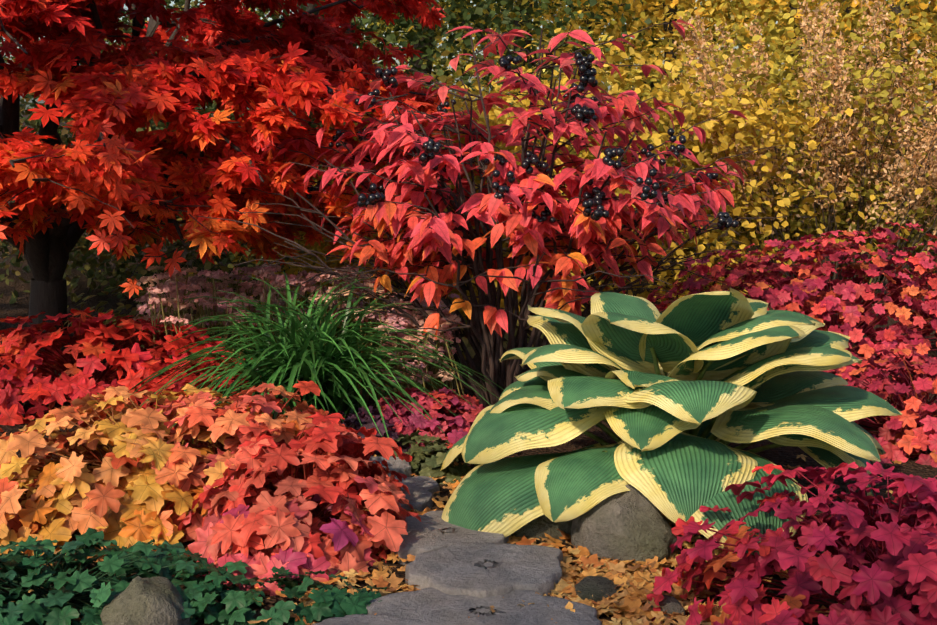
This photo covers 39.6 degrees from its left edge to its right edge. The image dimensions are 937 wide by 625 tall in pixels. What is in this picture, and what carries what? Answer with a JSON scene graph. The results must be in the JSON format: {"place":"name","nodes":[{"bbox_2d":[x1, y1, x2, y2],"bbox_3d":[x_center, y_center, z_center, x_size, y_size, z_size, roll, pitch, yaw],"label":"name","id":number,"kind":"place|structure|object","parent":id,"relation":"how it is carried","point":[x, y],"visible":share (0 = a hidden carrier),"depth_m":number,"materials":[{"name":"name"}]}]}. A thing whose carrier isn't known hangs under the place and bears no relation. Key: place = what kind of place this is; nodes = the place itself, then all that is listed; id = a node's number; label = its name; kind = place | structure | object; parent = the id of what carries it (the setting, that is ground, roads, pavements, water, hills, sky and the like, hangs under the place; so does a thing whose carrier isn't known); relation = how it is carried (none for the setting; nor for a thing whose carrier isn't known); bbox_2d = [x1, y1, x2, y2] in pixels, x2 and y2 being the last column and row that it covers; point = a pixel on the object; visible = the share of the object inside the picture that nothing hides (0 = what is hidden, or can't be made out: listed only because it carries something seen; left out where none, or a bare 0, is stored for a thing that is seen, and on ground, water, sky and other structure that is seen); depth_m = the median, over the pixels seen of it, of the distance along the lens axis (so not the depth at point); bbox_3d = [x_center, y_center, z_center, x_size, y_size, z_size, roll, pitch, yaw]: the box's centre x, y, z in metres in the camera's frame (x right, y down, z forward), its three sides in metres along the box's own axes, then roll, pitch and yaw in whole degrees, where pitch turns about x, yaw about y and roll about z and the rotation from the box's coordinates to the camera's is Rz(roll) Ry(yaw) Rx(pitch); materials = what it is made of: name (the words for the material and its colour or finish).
{"place":"outdoors","nodes":[
{"label":"outdoors","id":0,"kind":"place"},
{"bbox_2d":[0,0,931,110],"label":"sky","id":1,"kind":"structure","parent":0,"point":[172,3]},
{"bbox_2d":[0,111,936,624],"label":"ground","id":2,"kind":"structure","parent":0,"point":[778,455],"depth_m":4.93,"materials":[{"name":"soil"}]},
{"bbox_2d":[0,307,235,425],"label":"shrub","id":3,"kind":"object","parent":2,"relation":"on","point":[79,385],"depth_m":4.79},
{"bbox_2d":[0,527,262,624],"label":"groundcover plant","id":4,"kind":"object","parent":2,"relation":"on","point":[36,610],"depth_m":2.90,"materials":[{"name":"green plant"}]},
{"bbox_2d":[100,576,190,624],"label":"rock","id":5,"kind":"object","parent":2,"relation":"on","point":[157,600],"visible":0.98,"depth_m":2.71,"materials":[{"name":"grey stone"}]},
{"bbox_2d":[0,384,345,561],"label":"foliage plant","id":6,"kind":"object","parent":2,"relation":"on","point":[106,503],"depth_m":3.36,"materials":[{"name":"orange plant"}]},
{"bbox_2d":[135,355,262,430],"bbox_3d":[-0.932,0.304,4.722,0.651,0.298,0.660,0,9,1],"label":"plant","id":7,"kind":"object","parent":2,"relation":"on","point":[174,387],"depth_m":4.58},
{"bbox_2d":[0,0,450,340],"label":"maple tree","id":8,"kind":"object","parent":2,"relation":"on","point":[103,174],"depth_m":4.81,"materials":[{"name":"red plant"}]},
{"bbox_2d":[125,380,365,553],"bbox_3d":[-0.659,0.418,3.690,0.755,0.392,0.969,0,9,1],"label":"foliage plant","id":9,"kind":"object","parent":2,"relation":"on","point":[192,417],"depth_m":3.50,"materials":[{"name":"orange plant"}]},
{"bbox_2d":[60,266,462,351],"bbox_3d":[-1.062,-0.009,6.413,2.214,0.366,1.419,0,9,1],"label":"flowering plant","id":10,"kind":"object","parent":2,"relation":"on","point":[117,311],"visible":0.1,"depth_m":6.36,"materials":[{"name":"pink plant"}]},
{"bbox_2d":[173,566,386,624],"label":"groundcover plant","id":11,"kind":"object","parent":2,"relation":"on","point":[326,605],"visible":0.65,"depth_m":2.83,"materials":[{"name":"green plant"}]},
{"bbox_2d":[178,412,421,595],"bbox_3d":[-0.428,0.476,3.405,0.639,0.395,0.908,0,9,1],"label":"foliage plant","id":12,"kind":"object","parent":2,"relation":"on","point":[232,530],"depth_m":3.19,"materials":[{"name":"plant"}]},
{"bbox_2d":[140,269,464,418],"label":"flower stalks","id":13,"kind":"object","parent":2,"relation":"on","point":[434,370],"visible":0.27,"depth_m":5.13,"materials":[{"name":"pink plant"}]},
{"bbox_2d":[132,262,462,384],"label":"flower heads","id":14,"kind":"object","parent":13,"relation":"attached to","point":[194,282],"visible":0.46,"depth_m":5.17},
{"bbox_2d":[127,267,503,443],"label":"ornamental grass","id":15,"kind":"object","parent":2,"relation":"on","point":[324,359],"depth_m":4.37,"materials":[{"name":"green plant"}]},
{"bbox_2d":[329,406,412,457],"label":"purple heuchera plant","id":16,"kind":"object","parent":2,"relation":"on","point":[350,419],"depth_m":4.12,"materials":[{"name":"purple plant"}]},
{"bbox_2d":[312,614,429,624],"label":"path stone","id":17,"kind":"object","parent":2,"relation":"on","point":[368,619],"visible":1,"depth_m":2.74,"materials":[{"name":"grey stone"}]},
{"bbox_2d":[369,456,410,476],"bbox_3d":[-0.263,0.479,3.929,0.177,0.051,0.186,8,12,42],"label":"rock","id":18,"kind":"object","parent":2,"relation":"on","point":[398,465],"visible":0.31,"depth_m":3.92,"materials":[{"name":"grey stone"}]},
{"bbox_2d":[389,476,439,511],"bbox_3d":[-0.195,0.520,3.688,0.224,0.040,0.309,0,9,1],"label":"path stone","id":19,"kind":"object","parent":2,"relation":"on","point":[422,489],"visible":0.31,"depth_m":3.68,"materials":[{"name":"grey stone"}]},
{"bbox_2d":[287,288,543,359],"bbox_3d":[-0.273,0.035,6.347,1.462,0.308,1.433,0,9,1],"label":"flower bush plant","id":20,"kind":"object","parent":2,"relation":"on","point":[469,347],"depth_m":5.94,"materials":[{"name":"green plant"}]},
{"bbox_2d":[377,430,459,468],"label":"foliage plant","id":21,"kind":"object","parent":2,"relation":"on","point":[407,440],"visible":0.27,"depth_m":4.10,"materials":[{"name":"green plant"}]},
{"bbox_2d":[357,387,484,447],"bbox_3d":[-0.127,0.364,4.430,0.540,0.223,0.496,0,9,1],"label":"foliage plant","id":22,"kind":"object","parent":2,"relation":"on","point":[411,422],"depth_m":4.31,"materials":[{"name":"plant"}]},
{"bbox_2d":[395,436,479,483],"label":"foliage plant","id":23,"kind":"object","parent":2,"relation":"on","point":[451,472],"visible":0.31,"depth_m":3.91,"materials":[{"name":"green plant"}]},
{"bbox_2d":[395,511,510,564],"bbox_3d":[-0.047,0.574,3.338,0.319,0.047,0.320,0,9,1],"label":"path stone","id":24,"kind":"object","parent":2,"relation":"on","point":[432,531],"visible":0.58,"depth_m":3.27,"materials":[{"name":"grey stone"}]},
{"bbox_2d":[0,400,920,624],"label":"fallen leaves","id":25,"kind":"object","parent":2,"relation":"on","point":[624,608],"visible":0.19,"depth_m":3.02,"materials":[{"name":"orange plant"}]},
{"bbox_2d":[0,0,936,329],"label":"trees","id":26,"kind":"object","parent":2,"relation":"on","point":[630,16],"depth_m":7.87,"materials":[{"name":"plant"}]},
{"bbox_2d":[363,587,601,624],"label":"path stone","id":27,"kind":"object","parent":2,"relation":"on","point":[431,606],"visible":0.92,"depth_m":2.82,"materials":[{"name":"grey stone"}]},
{"bbox_2d":[405,542,562,597],"bbox_3d":[0.039,0.616,3.057,0.377,0.053,0.347,0,9,1],"label":"path stone","id":28,"kind":"object","parent":2,"relation":"on","point":[481,570],"visible":0.9,"depth_m":3.02,"materials":[{"name":"grey stone"}]},
{"bbox_2d":[197,19,787,407],"bbox_3d":[0.117,-0.323,4.679,2.111,1.406,1.748,0,9,1],"label":"shrub","id":29,"kind":"object","parent":2,"relation":"on","point":[441,237],"depth_m":4.51,"materials":[{"name":"red plant"}]},
{"bbox_2d":[305,52,738,229],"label":"berries","id":30,"kind":"object","parent":29,"relation":"attached to","point":[587,72],"visible":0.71,"depth_m":4.15,"materials":[{"name":"black plant"}]},
{"bbox_2d":[511,515,571,542],"bbox_3d":[0.206,0.539,3.448,0.370,0.228,0.255,-4,10,-22],"label":"rock","id":31,"kind":"object","parent":2,"relation":"on","point":[540,526],"visible":0.04,"depth_m":3.33,"materials":[{"name":"grey stone"}]},
{"bbox_2d":[574,576,623,603],"bbox_3d":[0.300,0.643,2.966,0.120,0.075,0.146,0,9,1],"label":"rock","id":32,"kind":"object","parent":2,"relation":"on","point":[587,587],"visible":0.65,"depth_m":2.93,"materials":[{"name":"grey stone"}]},
{"bbox_2d":[571,484,679,565],"bbox_3d":[0.393,0.568,3.275,0.269,0.294,0.267,0,9,1],"label":"rock","id":33,"kind":"object","parent":2,"relation":"on","point":[632,524],"visible":0.44,"depth_m":3.18,"materials":[{"name":"grey stone"}]},
{"bbox_2d":[648,595,684,619],"bbox_3d":[0.435,0.659,2.883,0.085,0.066,0.078,0,9,1],"label":"rock","id":34,"kind":"object","parent":2,"relation":"on","point":[671,604],"visible":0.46,"depth_m":2.86,"materials":[{"name":"grey stone"}]},
{"bbox_2d":[441,288,901,558],"bbox_3d":[0.551,0.229,3.663,1.290,0.695,1.346,0,9,1],"label":"hosta plant","id":35,"kind":"object","parent":2,"relation":"on","point":[572,383],"depth_m":3.36,"materials":[{"name":"green plant"}]},
{"bbox_2d":[646,461,936,624],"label":"heuchera plant","id":36,"kind":"object","parent":2,"relation":"on","point":[911,556],"depth_m":2.72,"materials":[{"name":"red plant"}]},
{"bbox_2d":[647,222,936,393],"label":"foliage plant","id":37,"kind":"object","parent":2,"relation":"on","point":[811,286],"depth_m":5.35,"materials":[{"name":"red plant"}]},
{"bbox_2d":[658,0,936,293],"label":"feather shrub","id":38,"kind":"object","parent":2,"relation":"on","point":[908,153],"depth_m":7.63,"materials":[{"name":"beige plant"}]},
{"bbox_2d":[823,348,936,466],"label":"foliage plant","id":39,"kind":"object","parent":2,"relation":"on","point":[914,440],"depth_m":4.21,"materials":[{"name":"red plant"}]}
]}

